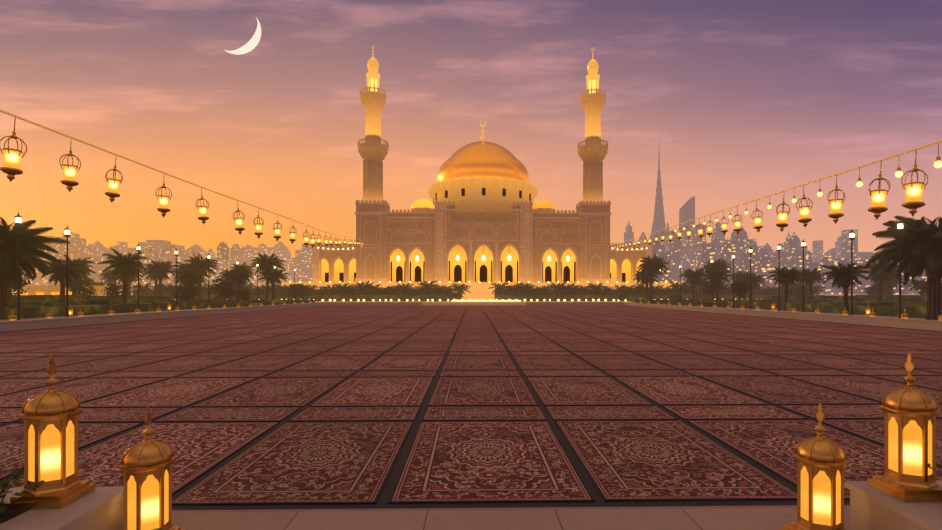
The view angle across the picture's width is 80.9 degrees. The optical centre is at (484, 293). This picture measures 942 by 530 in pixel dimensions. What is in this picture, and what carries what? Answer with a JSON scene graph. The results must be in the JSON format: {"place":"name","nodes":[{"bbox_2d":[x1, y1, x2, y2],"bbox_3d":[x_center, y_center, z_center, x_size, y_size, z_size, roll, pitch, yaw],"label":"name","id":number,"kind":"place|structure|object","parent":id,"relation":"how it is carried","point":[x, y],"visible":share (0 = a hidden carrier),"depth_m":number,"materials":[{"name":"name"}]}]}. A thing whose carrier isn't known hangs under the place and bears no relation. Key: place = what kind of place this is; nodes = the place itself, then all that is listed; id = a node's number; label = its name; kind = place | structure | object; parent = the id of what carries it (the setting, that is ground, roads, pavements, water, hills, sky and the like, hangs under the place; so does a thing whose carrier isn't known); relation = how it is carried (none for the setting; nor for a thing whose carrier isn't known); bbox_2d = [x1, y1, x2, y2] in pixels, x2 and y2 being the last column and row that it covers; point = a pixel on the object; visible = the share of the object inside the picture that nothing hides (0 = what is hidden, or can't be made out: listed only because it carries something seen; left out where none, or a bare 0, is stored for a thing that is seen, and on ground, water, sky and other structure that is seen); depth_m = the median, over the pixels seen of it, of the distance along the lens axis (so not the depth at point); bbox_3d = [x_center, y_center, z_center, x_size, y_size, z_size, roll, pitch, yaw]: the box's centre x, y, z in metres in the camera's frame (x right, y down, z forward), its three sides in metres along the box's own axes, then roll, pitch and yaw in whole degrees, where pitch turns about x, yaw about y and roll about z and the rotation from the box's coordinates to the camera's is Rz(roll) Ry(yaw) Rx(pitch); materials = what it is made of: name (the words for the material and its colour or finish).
{"place":"outdoors","nodes":[
{"label":"outdoors","id":0,"kind":"place"},
{"bbox_2d":[223,17,260,54],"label":"crescent moon","id":1,"kind":"object","parent":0,"point":[251,44],"visible":1,"depth_m":5949.60,"materials":[{"name":"white"}]},
{"bbox_2d":[12,294,924,295],"bbox_3d":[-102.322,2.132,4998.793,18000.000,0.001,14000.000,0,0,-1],"label":"ground","id":2,"kind":"structure","parent":0,"point":[815,294],"depth_m":913.50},
{"bbox_2d":[11,152,926,293],"bbox_3d":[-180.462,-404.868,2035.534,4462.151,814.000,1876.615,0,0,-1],"label":"city skyline","id":3,"kind":"structure","parent":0,"point":[693,252],"depth_m":1782.16},
{"bbox_2d":[0,305,941,509],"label":"plaza pavement","id":4,"kind":"structure","parent":0,"point":[385,495],"depth_m":7.55,"materials":[{"name":"black stone"}]},
{"bbox_2d":[0,305,941,504],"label":"prayer carpets","id":5,"kind":"object","parent":4,"relation":"on","point":[503,444],"visible":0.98,"depth_m":11.16,"materials":[{"name":"red carpet"}]},
{"bbox_2d":[0,0,941,258],"label":"sky","id":6,"kind":"structure","parent":0,"point":[739,101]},
{"bbox_2d":[315,301,631,304],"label":"forecourt paving","id":7,"kind":"structure","parent":0,"point":[474,303],"depth_m":141.47,"materials":[{"name":"stone"}]},
{"bbox_2d":[98,269,116,283],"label":"shrub","id":8,"kind":"object","parent":7,"relation":"on","point":[104,274],"visible":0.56,"depth_m":144.23,"materials":[{"name":"green plant"}]},
{"bbox_2d":[131,282,153,294],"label":"shrub","id":9,"kind":"object","parent":7,"relation":"on","point":[145,288],"visible":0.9,"depth_m":145.81,"materials":[{"name":"green plant"}]},
{"bbox_2d":[157,283,175,295],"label":"shrub","id":10,"kind":"object","parent":7,"relation":"on","point":[164,288],"visible":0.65,"depth_m":146.01,"materials":[{"name":"green plant"}]},
{"bbox_2d":[172,269,210,298],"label":"tree","id":11,"kind":"object","parent":7,"relation":"on","point":[190,278],"visible":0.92,"depth_m":102.02,"materials":[{"name":"green plant"}]},
{"bbox_2d":[211,278,240,300],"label":"garden tree","id":12,"kind":"object","parent":7,"relation":"on","point":[225,287],"visible":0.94,"depth_m":95.47,"materials":[{"name":"green plant"}]},
{"bbox_2d":[226,268,253,298],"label":"tree","id":13,"kind":"object","parent":7,"relation":"on","point":[242,278],"visible":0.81,"depth_m":101.27,"materials":[{"name":"green plant"}]},
{"bbox_2d":[228,263,254,299],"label":"palm","id":14,"kind":"object","parent":7,"relation":"on","point":[240,267],"visible":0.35,"depth_m":118.58,"materials":[{"name":"green plant"}]},
{"bbox_2d":[236,289,252,299],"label":"shrub","id":15,"kind":"object","parent":7,"relation":"on","point":[245,294],"visible":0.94,"depth_m":95.74,"materials":[{"name":"green plant"}]},
{"bbox_2d":[241,283,260,293],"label":"shrub","id":16,"kind":"object","parent":7,"relation":"on","point":[249,286],"visible":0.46,"depth_m":148.15,"materials":[{"name":"green plant"}]},
{"bbox_2d":[286,284,298,298],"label":"shrub","id":17,"kind":"object","parent":7,"relation":"on","point":[290,289],"visible":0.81,"depth_m":126.92,"materials":[{"name":"green plant"}]},
{"bbox_2d":[292,283,308,299],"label":"shrub","id":18,"kind":"object","parent":7,"relation":"on","point":[302,291],"visible":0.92,"depth_m":127.39,"materials":[{"name":"green plant"}]},
{"bbox_2d":[329,283,353,295],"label":"forecourt palm","id":19,"kind":"object","parent":7,"relation":"on","point":[341,289],"visible":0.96,"depth_m":146.91,"materials":[{"name":"green plant"}]},
{"bbox_2d":[349,281,375,294],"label":"forecourt palm","id":20,"kind":"object","parent":7,"relation":"on","point":[362,287],"visible":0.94,"depth_m":148.38,"materials":[{"name":"green plant"}]},
{"bbox_2d":[382,285,403,295],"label":"shrub","id":21,"kind":"object","parent":7,"relation":"on","point":[396,289],"visible":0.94,"depth_m":147.28,"materials":[{"name":"green plant"}]},
{"bbox_2d":[394,283,415,294],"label":"shrub","id":22,"kind":"object","parent":7,"relation":"on","point":[406,288],"visible":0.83,"depth_m":149.36,"materials":[{"name":"green plant"}]},
{"bbox_2d":[413,281,440,294],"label":"forecourt palm","id":23,"kind":"object","parent":7,"relation":"on","point":[427,288],"visible":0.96,"depth_m":148.05,"materials":[{"name":"green plant"}]},
{"bbox_2d":[450,283,470,299],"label":"forecourt palm","id":24,"kind":"object","parent":7,"relation":"on","point":[460,288],"visible":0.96,"depth_m":147.09,"materials":[{"name":"green plant"}]},
{"bbox_2d":[489,282,510,294],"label":"bush","id":25,"kind":"object","parent":7,"relation":"on","point":[500,288],"visible":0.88,"depth_m":150.66,"materials":[{"name":"green plant"}]},
{"bbox_2d":[506,285,519,295],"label":"shrub","id":26,"kind":"object","parent":7,"relation":"on","point":[514,289],"visible":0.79,"depth_m":148.03,"materials":[{"name":"green plant"}]},
{"bbox_2d":[513,282,535,295],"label":"forecourt palm","id":27,"kind":"object","parent":7,"relation":"on","point":[523,287],"visible":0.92,"depth_m":148.52,"materials":[{"name":"green plant"}]},
{"bbox_2d":[524,286,543,296],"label":"shrub","id":28,"kind":"object","parent":7,"relation":"on","point":[535,290],"visible":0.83,"depth_m":148.01,"materials":[{"name":"green plant"}]},
{"bbox_2d":[546,282,569,294],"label":"shrub","id":29,"kind":"object","parent":7,"relation":"on","point":[558,288],"visible":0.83,"depth_m":148.44,"materials":[{"name":"green plant"}]},
{"bbox_2d":[578,285,593,294],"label":"shrub","id":30,"kind":"object","parent":7,"relation":"on","point":[584,290],"visible":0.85,"depth_m":150.76,"materials":[{"name":"green plant"}]},
{"bbox_2d":[586,283,606,294],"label":"shrub","id":31,"kind":"object","parent":7,"relation":"on","point":[596,289],"visible":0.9,"depth_m":150.88,"materials":[{"name":"green plant"}]},
{"bbox_2d":[611,285,630,294],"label":"shrub","id":32,"kind":"object","parent":7,"relation":"on","point":[622,289],"visible":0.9,"depth_m":148.37,"materials":[{"name":"green plant"}]},
{"bbox_2d":[631,284,645,295],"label":"shrub","id":33,"kind":"object","parent":7,"relation":"on","point":[638,290],"visible":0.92,"depth_m":148.07,"materials":[{"name":"green plant"}]},
{"bbox_2d":[666,281,689,294],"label":"forecourt palm","id":34,"kind":"object","parent":7,"relation":"on","point":[676,288],"visible":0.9,"depth_m":150.64,"materials":[{"name":"green plant"}]},
{"bbox_2d":[699,279,726,298],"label":"garden tree","id":35,"kind":"object","parent":7,"relation":"on","point":[711,288],"visible":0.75,"depth_m":109.96,"materials":[{"name":"green plant"}]},
{"bbox_2d":[699,258,731,270],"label":"palm","id":36,"kind":"object","parent":7,"relation":"on","point":[717,265],"visible":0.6,"depth_m":125.83,"materials":[{"name":"green plant"}]},
{"bbox_2d":[740,273,767,299],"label":"palm","id":37,"kind":"object","parent":7,"relation":"on","point":[755,280],"visible":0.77,"depth_m":110.10,"materials":[{"name":"green plant"}]},
{"bbox_2d":[807,284,825,294],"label":"shrub","id":38,"kind":"object","parent":7,"relation":"on","point":[815,290],"visible":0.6,"depth_m":151.57,"materials":[{"name":"green plant"}]},
{"bbox_2d":[281,200,682,299],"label":"mosque building","id":39,"kind":"structure","parent":0,"point":[384,233],"depth_m":176.97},
{"bbox_2d":[0,109,362,240],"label":"string","id":40,"kind":"object","parent":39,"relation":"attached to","point":[34,123],"visible":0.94,"depth_m":9.24,"materials":[{"name":"brown fabric"}]},
{"bbox_2d":[0,118,26,181],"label":"string lantern","id":41,"kind":"object","parent":40,"relation":"hanging from","point":[12,158],"visible":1,"depth_m":6.95,"materials":[{"name":"yellow glass"}]},
{"bbox_2d":[59,143,80,191],"bbox_3d":[-6.015,-1.863,8.016,0.228,0.793,0.264,1,0,37],"label":"string lantern","id":42,"kind":"object","parent":40,"relation":"hanging from","point":[70,175],"visible":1,"depth_m":7.97,"materials":[{"name":"yellow glass"}]},
{"bbox_2d":[104,159,122,202],"bbox_3d":[-6.078,-1.877,9.055,0.264,0.793,0.228,5,-2,-11],"label":"string lantern","id":43,"kind":"object","parent":40,"relation":"hanging from","point":[113,185],"visible":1,"depth_m":9.00,"materials":[{"name":"yellow glass"}]},
{"bbox_2d":[155,183,171,217],"bbox_3d":[-6.117,-1.868,10.528,0.281,0.844,0.243,0,2,-43],"label":"string lantern","id":44,"kind":"object","parent":40,"relation":"hanging from","point":[163,200],"visible":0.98,"depth_m":10.47,"materials":[{"name":"yellow glass"}]},
{"bbox_2d":[196,188,208,223],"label":"string lantern","id":45,"kind":"object","parent":40,"relation":"hanging from","point":[202,210],"visible":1,"depth_m":11.95,"materials":[{"name":"yellow glass"}]},
{"bbox_2d":[233,201,244,234],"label":"string lantern","id":46,"kind":"object","parent":40,"relation":"hanging from","point":[239,224],"visible":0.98,"depth_m":13.86,"materials":[{"name":"yellow glass"}]},
{"bbox_2d":[253,212,263,238],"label":"string lantern","id":47,"kind":"object","parent":40,"relation":"hanging from","point":[258,230],"visible":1,"depth_m":15.29,"materials":[{"name":"yellow glass"}]},
{"bbox_2d":[358,45,388,202],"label":"minaret","id":48,"kind":"object","parent":39,"relation":"on","point":[372,150],"visible":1,"depth_m":178.88,"materials":[{"name":"stone"}]},
{"bbox_2d":[318,247,646,281],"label":"wing interiors","id":49,"kind":"object","parent":39,"relation":"on","point":[339,270],"visible":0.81,"depth_m":184.47,"materials":[{"name":"yellow stone"}]},
{"bbox_2d":[313,242,651,281],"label":"mosque wings","id":50,"kind":"object","parent":39,"relation":"attached to","point":[346,256],"visible":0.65,"depth_m":180.01},
{"bbox_2d":[411,121,554,212],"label":"mosque domes","id":51,"kind":"structure","parent":39,"relation":"on","point":[482,176],"depth_m":179.71,"materials":[{"name":"gold metal"}]},
{"bbox_2d":[390,245,575,281],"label":"arches","id":52,"kind":"structure","parent":39,"relation":"attached to","point":[457,264],"depth_m":182.07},
{"bbox_2d":[578,47,607,202],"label":"minaret","id":53,"kind":"object","parent":39,"relation":"on","point":[592,151],"visible":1,"depth_m":180.37,"materials":[{"name":"stone"}]},
{"bbox_2d":[612,140,941,244],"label":"string","id":54,"kind":"object","parent":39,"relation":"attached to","point":[914,149],"visible":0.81,"depth_m":9.05,"materials":[{"name":"brown fabric"}]},
{"bbox_2d":[732,213,742,233],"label":"string lantern","id":55,"kind":"object","parent":54,"relation":"hanging from","point":[737,224],"visible":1,"depth_m":15.84,"materials":[{"name":"yellow glass"}]},
{"bbox_2d":[751,203,762,232],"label":"string lantern","id":56,"kind":"object","parent":54,"relation":"hanging from","point":[757,223],"visible":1,"depth_m":13.94,"materials":[{"name":"yellow glass"}]},
{"bbox_2d":[776,198,789,231],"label":"string lantern","id":57,"kind":"object","parent":54,"relation":"hanging from","point":[782,219],"visible":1,"depth_m":11.80,"materials":[{"name":"yellow glass"}]},
{"bbox_2d":[796,186,812,227],"bbox_3d":[6.219,-1.692,10.731,0.283,0.849,0.245,4,-6,-37],"label":"string lantern","id":58,"kind":"object","parent":54,"relation":"hanging from","point":[804,213],"visible":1,"depth_m":10.66,"materials":[{"name":"yellow glass"}]},
{"bbox_2d":[827,175,844,223],"bbox_3d":[5.900,-1.581,9.259,0.240,0.834,0.278,1,-1,39],"label":"string lantern","id":59,"kind":"object","parent":54,"relation":"hanging from","point":[836,208],"visible":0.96,"depth_m":9.21,"materials":[{"name":"yellow glass"}]},
{"bbox_2d":[868,161,889,219],"bbox_3d":[5.578,-1.461,7.801,0.245,0.849,0.282,4,-1,32],"label":"string lantern","id":60,"kind":"object","parent":54,"relation":"hanging from","point":[878,201],"visible":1,"depth_m":7.75,"materials":[{"name":"yellow glass"}]},
{"bbox_2d":[901,150,927,215],"bbox_3d":[5.408,-1.391,6.941,0.284,0.855,0.246,5,-2,-39],"label":"string lantern","id":61,"kind":"object","parent":54,"relation":"hanging from","point":[913,195],"visible":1,"depth_m":6.88,"materials":[{"name":"yellow glass"}]},
{"label":"garden ground","id":62,"kind":"structure","parent":0,"visible":0},
{"bbox_2d":[0,217,69,307],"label":"palm","id":63,"kind":"object","parent":62,"relation":"on","point":[32,241],"visible":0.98,"depth_m":45.01,"materials":[{"name":"green plant"}]},
{"bbox_2d":[14,212,903,319],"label":"lamp posts","id":64,"kind":"object","parent":62,"relation":"on","point":[18,221],"visible":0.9,"depth_m":44.42,"materials":[{"name":"grey metal"}]},
{"bbox_2d":[0,307,924,320],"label":"lawn","id":65,"kind":"structure","parent":62,"relation":"on","point":[231,307],"depth_m":53.66,"materials":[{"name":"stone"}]},
{"bbox_2d":[0,302,941,331],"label":"plaza kerb","id":66,"kind":"structure","parent":62,"relation":"on","point":[31,324],"depth_m":43.49,"materials":[{"name":"stone"}]},
{"bbox_2d":[258,281,715,300],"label":"row of lights","id":67,"kind":"object","parent":62,"relation":"on","point":[470,299],"visible":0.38,"depth_m":145.61},
{"bbox_2d":[172,505,849,529],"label":"paving","id":68,"kind":"structure","parent":62,"relation":"on","point":[680,518],"depth_m":5.21,"materials":[{"name":"tile"}]},
{"bbox_2d":[118,405,184,529],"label":"floor lantern","id":69,"kind":"object","parent":68,"relation":"on","point":[145,466],"visible":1,"depth_m":4.52,"materials":[{"name":"gold metal"}]},
{"bbox_2d":[0,481,941,529],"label":"stone pedestal","id":70,"kind":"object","parent":68,"relation":"on","point":[102,508],"depth_m":4.40,"materials":[{"name":"stone"}]},
{"bbox_2d":[4,354,94,509],"bbox_3d":[-3.534,1.091,4.508,0.423,1.183,0.423,0,0,-5],"label":"floor lantern","id":71,"kind":"object","parent":70,"relation":"on","point":[49,416],"visible":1,"depth_m":4.40,"materials":[{"name":"gold metal"}]},
{"bbox_2d":[867,352,941,501],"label":"floor lantern","id":72,"kind":"object","parent":70,"relation":"on","point":[911,411],"visible":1,"depth_m":4.55,"materials":[{"name":"gold metal"}]},
{"label":"planter soil","id":73,"kind":"structure","parent":70,"relation":"in","visible":0},
{"bbox_2d":[0,463,941,517],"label":"planter shrubs","id":74,"kind":"object","parent":73,"relation":"on","point":[5,482],"visible":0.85,"depth_m":4.17,"materials":[{"name":"green plant"}]},
{"bbox_2d":[782,403,848,529],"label":"floor lantern","id":75,"kind":"object","parent":68,"relation":"on","point":[821,459],"visible":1,"depth_m":4.64,"materials":[{"name":"gold metal"}]},
{"bbox_2d":[768,266,809,310],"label":"palm","id":76,"kind":"object","parent":62,"relation":"on","point":[788,277],"visible":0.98,"depth_m":67.23,"materials":[{"name":"green plant"}]},
{"bbox_2d":[820,263,869,314],"bbox_3d":[33.087,-0.359,50.729,3.879,4.985,3.681,0,0,4],"label":"palm","id":77,"kind":"object","parent":62,"relation":"on","point":[841,275],"visible":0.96,"depth_m":50.38,"materials":[{"name":"green plant"}]},
{"bbox_2d":[864,216,941,319],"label":"palm","id":78,"kind":"object","parent":62,"relation":"on","point":[921,244],"visible":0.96,"depth_m":40.27,"materials":[{"name":"green plant"}]},
{"label":"garden lawn","id":79,"kind":"structure","parent":0,"visible":0},
{"bbox_2d":[7,267,34,301],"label":"garden tree","id":80,"kind":"object","parent":79,"relation":"on","point":[12,285],"visible":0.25,"depth_m":72.19,"materials":[{"name":"green plant"}]},
{"bbox_2d":[41,260,86,302],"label":"palm","id":81,"kind":"object","parent":79,"relation":"on","point":[58,270],"visible":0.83,"depth_m":68.62,"materials":[{"name":"green plant"}]},
{"bbox_2d":[20,285,117,295],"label":"garden pavilions","id":82,"kind":"object","parent":79,"relation":"on","point":[43,290],"visible":0.19,"depth_m":115.96,"materials":[{"name":"stone"}]},
{"bbox_2d":[52,254,94,294],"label":"palm","id":83,"kind":"object","parent":79,"relation":"on","point":[84,268],"visible":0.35,"depth_m":107.55,"materials":[{"name":"green plant"}]},
{"bbox_2d":[65,274,96,295],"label":"garden tree","id":84,"kind":"object","parent":79,"relation":"on","point":[81,285],"visible":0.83,"depth_m":98.28,"materials":[{"name":"green plant"}]},
{"bbox_2d":[81,288,96,299],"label":"bush","id":85,"kind":"object","parent":79,"relation":"on","point":[88,296],"visible":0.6,"depth_m":103.55,"materials":[{"name":"green plant"}]},
{"bbox_2d":[82,298,109,304],"bbox_3d":[-41.881,1.284,59.916,2.503,1.510,2.807,0,0,11],"label":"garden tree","id":86,"kind":"object","parent":79,"relation":"on","point":[99,302],"visible":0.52,"depth_m":59.43,"materials":[{"name":"green plant"}]},
{"bbox_2d":[101,283,122,299],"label":"garden tree","id":87,"kind":"object","parent":79,"relation":"on","point":[112,291],"visible":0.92,"depth_m":95.84,"materials":[{"name":"green plant"}]},
{"bbox_2d":[98,248,148,302],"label":"palm","id":88,"kind":"object","parent":79,"relation":"on","point":[127,264],"visible":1,"depth_m":80.10,"materials":[{"name":"green plant"}]},
{"bbox_2d":[106,267,142,295],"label":"palm","id":89,"kind":"object","parent":79,"relation":"on","point":[130,279],"visible":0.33,"depth_m":118.01,"materials":[{"name":"green plant"}]},
{"bbox_2d":[140,264,173,295],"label":"palm","id":90,"kind":"object","parent":79,"relation":"on","point":[150,276],"visible":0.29,"depth_m":133.35,"materials":[{"name":"green plant"}]},
{"bbox_2d":[143,260,174,295],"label":"palm","id":91,"kind":"object","parent":79,"relation":"on","point":[162,269],"visible":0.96,"depth_m":122.89,"materials":[{"name":"green plant"}]},
{"bbox_2d":[172,262,192,277],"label":"palm","id":92,"kind":"object","parent":79,"relation":"on","point":[182,267],"visible":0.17,"depth_m":125.23,"materials":[{"name":"green plant"}]},
{"bbox_2d":[175,285,198,301],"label":"garden tree","id":93,"kind":"object","parent":79,"relation":"on","point":[185,295],"visible":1,"depth_m":88.76,"materials":[{"name":"green plant"}]},
{"bbox_2d":[184,253,218,298],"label":"palm","id":94,"kind":"object","parent":79,"relation":"on","point":[198,264],"visible":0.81,"depth_m":118.42,"materials":[{"name":"green plant"}]},
{"bbox_2d":[250,252,285,298],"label":"palm","id":95,"kind":"object","parent":79,"relation":"on","point":[268,264],"visible":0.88,"depth_m":107.56,"materials":[{"name":"green plant"}]},
{"bbox_2d":[256,269,288,299],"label":"palm","id":96,"kind":"object","parent":79,"relation":"on","point":[276,276],"visible":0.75,"depth_m":108.46,"materials":[{"name":"green plant"}]},
{"bbox_2d":[0,289,926,319],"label":"garden hedges","id":97,"kind":"object","parent":79,"relation":"on","point":[35,306],"visible":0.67,"depth_m":85.69,"materials":[{"name":"plant"}]},
{"bbox_2d":[632,271,658,298],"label":"palm","id":98,"kind":"object","parent":79,"relation":"on","point":[644,280],"visible":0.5,"depth_m":117.31,"materials":[{"name":"green plant"}]},
{"bbox_2d":[637,253,668,299],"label":"palm","id":99,"kind":"object","parent":79,"relation":"on","point":[652,266],"visible":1,"depth_m":111.81,"materials":[{"name":"green plant"}]},
{"bbox_2d":[679,268,706,298],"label":"palm","id":100,"kind":"object","parent":79,"relation":"on","point":[694,277],"visible":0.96,"depth_m":120.22,"materials":[{"name":"green plant"}]},
{"bbox_2d":[702,268,734,299],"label":"palm","id":101,"kind":"object","parent":79,"relation":"on","point":[714,276],"visible":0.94,"depth_m":100.52,"materials":[{"name":"green plant"}]},
{"bbox_2d":[730,277,754,300],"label":"garden tree","id":102,"kind":"object","parent":79,"relation":"on","point":[740,286],"visible":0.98,"depth_m":87.92,"materials":[{"name":"green plant"}]},
{"bbox_2d":[729,270,755,299],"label":"palm","id":103,"kind":"object","parent":79,"relation":"on","point":[738,274],"visible":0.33,"depth_m":137.03,"materials":[{"name":"green plant"}]},
{"bbox_2d":[798,267,824,298],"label":"palm","id":104,"kind":"object","parent":79,"relation":"on","point":[812,275],"visible":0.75,"depth_m":95.48,"materials":[{"name":"green plant"}]},
{"bbox_2d":[862,261,898,299],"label":"palm","id":105,"kind":"object","parent":79,"relation":"on","point":[880,275],"visible":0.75,"depth_m":80.47,"materials":[{"name":"green plant"}]},
{"bbox_2d":[875,276,905,294],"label":"palm","id":106,"kind":"object","parent":79,"relation":"on","point":[891,283],"visible":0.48,"depth_m":122.77,"materials":[{"name":"green plant"}]},
{"bbox_2d":[906,279,926,294],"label":"palm","id":107,"kind":"object","parent":79,"relation":"on","point":[920,285],"visible":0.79,"depth_m":99.09,"materials":[{"name":"green plant"}]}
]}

